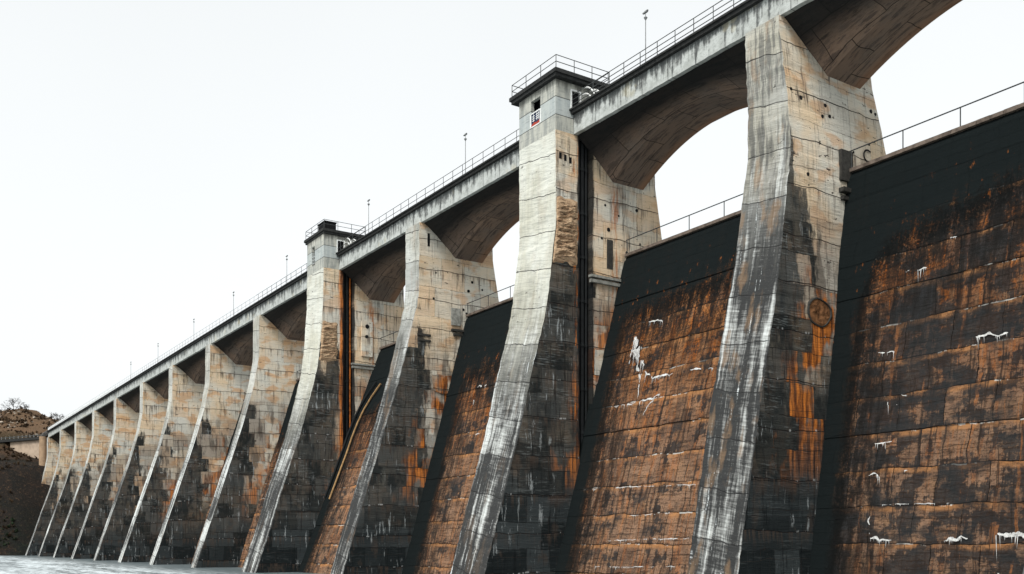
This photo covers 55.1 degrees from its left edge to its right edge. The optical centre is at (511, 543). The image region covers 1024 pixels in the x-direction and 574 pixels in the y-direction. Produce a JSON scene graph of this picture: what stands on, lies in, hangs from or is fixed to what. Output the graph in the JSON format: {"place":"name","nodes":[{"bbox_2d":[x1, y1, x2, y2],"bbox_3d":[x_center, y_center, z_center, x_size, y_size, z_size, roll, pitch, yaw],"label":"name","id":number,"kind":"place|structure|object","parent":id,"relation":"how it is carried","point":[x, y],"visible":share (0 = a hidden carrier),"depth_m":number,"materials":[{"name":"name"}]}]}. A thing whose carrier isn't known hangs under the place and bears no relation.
{"place":"outdoors","nodes":[
{"label":"outdoors","id":0,"kind":"place"},
{"bbox_2d":[0,408,58,555],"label":"hillside","id":1,"kind":"structure","parent":0,"point":[27,488],"depth_m":332.28,"materials":[{"name":"brown soil"}]},
{"bbox_2d":[0,516,17,545],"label":"hill scrub","id":2,"kind":"object","parent":1,"relation":"on","point":[12,519],"visible":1,"depth_m":319.02,"materials":[{"name":"plant"}]},
{"bbox_2d":[1,397,25,409],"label":"bare shrub","id":3,"kind":"object","parent":1,"relation":"on","point":[12,402],"visible":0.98,"depth_m":427.28,"materials":[{"name":"grey plant"}]},
{"bbox_2d":[0,430,47,442],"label":"approach road bridge","id":4,"kind":"structure","parent":1,"relation":"on","point":[5,440],"depth_m":360.70,"materials":[{"name":"paint"}]},
{"bbox_2d":[10,440,38,458],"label":"abutment wall","id":5,"kind":"structure","parent":1,"relation":"on","point":[30,448],"depth_m":360.65,"materials":[{"name":"beige concrete"}]},
{"bbox_2d":[0,410,54,434],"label":"hill stones","id":6,"kind":"object","parent":1,"relation":"on","point":[16,424],"visible":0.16,"depth_m":404.52,"materials":[{"name":"grey stone"}]},
{"bbox_2d":[0,406,60,536],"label":"hill scrub","id":7,"kind":"object","parent":1,"relation":"on","point":[22,420],"visible":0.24,"depth_m":394.31,"materials":[{"name":"brown plant"}]},
{"bbox_2d":[39,436,46,465],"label":"round column","id":8,"kind":"structure","parent":1,"relation":"on","point":[42,449],"depth_m":345.57,"materials":[{"name":"beige concrete"}]},
{"bbox_2d":[42,437,59,484],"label":"buttress pier","id":9,"kind":"structure","parent":1,"relation":"on","point":[53,446],"depth_m":339.67,"materials":[{"name":"beige concrete"}]},
{"bbox_2d":[50,412,63,419],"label":"bare shrub","id":10,"kind":"object","parent":1,"relation":"on","point":[55,416],"visible":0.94,"depth_m":430.07,"materials":[{"name":"grey plant"}]},
{"bbox_2d":[0,556,318,573],"bbox_3d":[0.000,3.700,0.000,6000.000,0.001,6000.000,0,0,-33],"label":"water","id":11,"kind":"structure","parent":0,"point":[28,565],"depth_m":148.12,"materials":[{"name":"grey liquid"}]},
{"bbox_2d":[25,430,73,555],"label":"buttress pier","id":12,"kind":"structure","parent":11,"relation":"in","point":[66,444],"depth_m":315.97,"materials":[{"name":"beige concrete"}]},
{"bbox_2d":[47,420,60,443],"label":"deck span","id":13,"kind":"object","parent":12,"relation":"on","point":[53,431],"visible":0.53,"depth_m":331.94,"materials":[{"name":"concrete"}]},
{"bbox_2d":[59,410,84,437],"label":"deck span","id":14,"kind":"object","parent":12,"relation":"on","point":[67,423],"visible":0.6,"depth_m":309.83,"materials":[{"name":"concrete"}]},
{"bbox_2d":[38,421,91,556],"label":"buttress pier","id":15,"kind":"structure","parent":11,"relation":"in","point":[82,437],"depth_m":293.29,"materials":[{"name":"beige concrete"}]},
{"bbox_2d":[74,400,98,430],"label":"deck span","id":16,"kind":"object","parent":15,"relation":"on","point":[85,411],"visible":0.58,"depth_m":287.75,"materials":[{"name":"concrete"}]},
{"bbox_2d":[52,410,112,557],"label":"buttress pier","id":17,"kind":"structure","parent":11,"relation":"in","point":[102,427],"depth_m":270.59,"materials":[{"name":"beige concrete"}]},
{"bbox_2d":[92,386,115,423],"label":"deck span","id":18,"kind":"object","parent":17,"relation":"on","point":[103,403],"visible":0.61,"depth_m":264.88,"materials":[{"name":"concrete"}]},
{"bbox_2d":[71,398,139,558],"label":"buttress pier","id":19,"kind":"structure","parent":11,"relation":"in","point":[126,419],"depth_m":247.05,"materials":[{"name":"beige concrete"}]},
{"bbox_2d":[114,370,154,412],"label":"deck span","id":20,"kind":"object","parent":19,"relation":"on","point":[128,392],"visible":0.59,"depth_m":242.26,"materials":[{"name":"concrete"}]},
{"bbox_2d":[93,382,167,560],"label":"buttress pier","id":21,"kind":"structure","parent":11,"relation":"in","point":[153,408],"depth_m":223.23,"materials":[{"name":"beige concrete"}]},
{"bbox_2d":[118,365,204,561],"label":"buttress pier","id":22,"kind":"structure","parent":11,"relation":"in","point":[184,403],"depth_m":201.99,"materials":[{"name":"beige concrete"}]},
{"bbox_2d":[140,350,182,398],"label":"deck span","id":23,"kind":"object","parent":22,"relation":"on","point":[159,382],"visible":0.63,"depth_m":219.08,"materials":[{"name":"concrete"}]},
{"bbox_2d":[169,327,217,383],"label":"deck span","id":24,"kind":"object","parent":22,"relation":"on","point":[191,355],"visible":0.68,"depth_m":197.72,"materials":[{"name":"concrete"}]},
{"bbox_2d":[149,343,251,564],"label":"buttress pier","id":25,"kind":"structure","parent":11,"relation":"in","point":[227,378],"depth_m":180.23,"materials":[{"name":"beige concrete"}]},
{"bbox_2d":[191,391,246,563],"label":"overflow wall","id":26,"kind":"structure","parent":11,"relation":"in","point":[222,467],"depth_m":181.62,"materials":[{"name":"paint"}]},
{"bbox_2d":[191,315,304,567],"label":"buttress pier","id":27,"kind":"structure","parent":11,"relation":"in","point":[277,360],"depth_m":157.76,"materials":[{"name":"beige concrete"}]},
{"bbox_2d":[206,296,271,365],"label":"deck span","id":28,"kind":"object","parent":27,"relation":"on","point":[233,336],"visible":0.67,"depth_m":175.99,"materials":[{"name":"concrete"}]},
{"bbox_2d":[254,263,306,340],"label":"deck span","id":29,"kind":"object","parent":27,"relation":"on","point":[286,303],"visible":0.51,"depth_m":154.19,"materials":[{"name":"concrete"}]},
{"bbox_2d":[238,369,301,567],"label":"overflow wall","id":30,"kind":"structure","parent":11,"relation":"in","point":[252,529],"depth_m":157.60,"materials":[{"name":"paint"}]},
{"bbox_2d":[242,219,403,572],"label":"gate tower","id":31,"kind":"structure","parent":11,"relation":"in","point":[349,323],"depth_m":131.47,"materials":[{"name":"beige concrete"}]},
{"bbox_2d":[298,331,397,573],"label":"overflow wall","id":32,"kind":"structure","parent":11,"relation":"in","point":[320,552],"depth_m":128.41,"materials":[{"name":"paint"}]},
{"bbox_2d":[330,222,498,573],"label":"buttress pier","id":33,"kind":"structure","parent":11,"relation":"in","point":[444,286],"depth_m":112.47,"materials":[{"name":"beige concrete"}]},
{"bbox_2d":[336,197,430,302],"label":"deck span","id":34,"kind":"object","parent":33,"relation":"on","point":[377,269],"visible":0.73,"depth_m":128.07,"materials":[{"name":"concrete"}]},
{"bbox_2d":[367,199,369,232],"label":"lamp post","id":35,"kind":"object","parent":34,"relation":"on","point":[368,200],"visible":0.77,"depth_m":128.16,"materials":[{"name":"grey metal"}]},
{"bbox_2d":[410,129,519,262],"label":"deck span","id":36,"kind":"object","parent":33,"relation":"on","point":[472,214],"visible":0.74,"depth_m":108.30,"materials":[{"name":"concrete"}]},
{"bbox_2d":[463,133,466,172],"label":"lamp post","id":37,"kind":"object","parent":36,"relation":"on","point":[465,138],"visible":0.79,"depth_m":107.55,"materials":[{"name":"grey metal"}]},
{"bbox_2d":[402,284,514,573],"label":"overflow wall","id":38,"kind":"structure","parent":11,"relation":"in","point":[450,476],"depth_m":108.95,"materials":[{"name":"paint"}]},
{"bbox_2d":[450,54,661,573],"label":"gate tower","id":39,"kind":"structure","parent":11,"relation":"in","point":[583,217],"depth_m":88.17,"materials":[{"name":"concrete"}]},
{"bbox_2d":[530,108,540,128],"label":"sign","id":40,"kind":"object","parent":39,"relation":"in","point":[535,118],"depth_m":90.01,"materials":[{"name":"white paint"}]},
{"bbox_2d":[555,193,742,573],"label":"overflow wall","id":41,"kind":"structure","parent":11,"relation":"in","point":[633,505],"depth_m":82.37,"materials":[{"name":"paint"}]},
{"bbox_2d":[687,15,885,573],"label":"buttress pier","id":42,"kind":"structure","parent":11,"relation":"in","point":[811,124],"depth_m":68.10,"materials":[{"name":"beige concrete"}]},
{"bbox_2d":[569,0,795,189],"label":"deck span","id":43,"kind":"object","parent":42,"relation":"on","point":[651,116],"visible":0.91,"depth_m":82.11,"materials":[{"name":"concrete"}]},
{"bbox_2d":[642,9,647,61],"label":"lamp post","id":44,"kind":"object","parent":43,"relation":"on","point":[645,12],"visible":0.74,"depth_m":82.76,"materials":[{"name":"grey metal"}]},
{"bbox_2d":[809,81,1023,573],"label":"overflow wall","id":45,"kind":"structure","parent":11,"relation":"in","point":[922,468],"depth_m":62.83,"materials":[{"name":"paint"}]},
{"bbox_3d":[31.679,-14.440,48.223,22.775,44.880,3.256,0,0,-33],"label":"buttress pier","id":46,"kind":"object","parent":11,"relation":"in","visible":0},
{"bbox_2d":[768,0,961,88],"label":"deck span","id":47,"kind":"object","parent":46,"relation":"on","point":[857,43],"visible":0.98,"depth_m":68.24,"materials":[{"name":"concrete"}]},
{"bbox_2d":[0,0,1023,419],"label":"sky","id":48,"kind":"structure","parent":0,"point":[161,161],"materials":[{"name":"white"}]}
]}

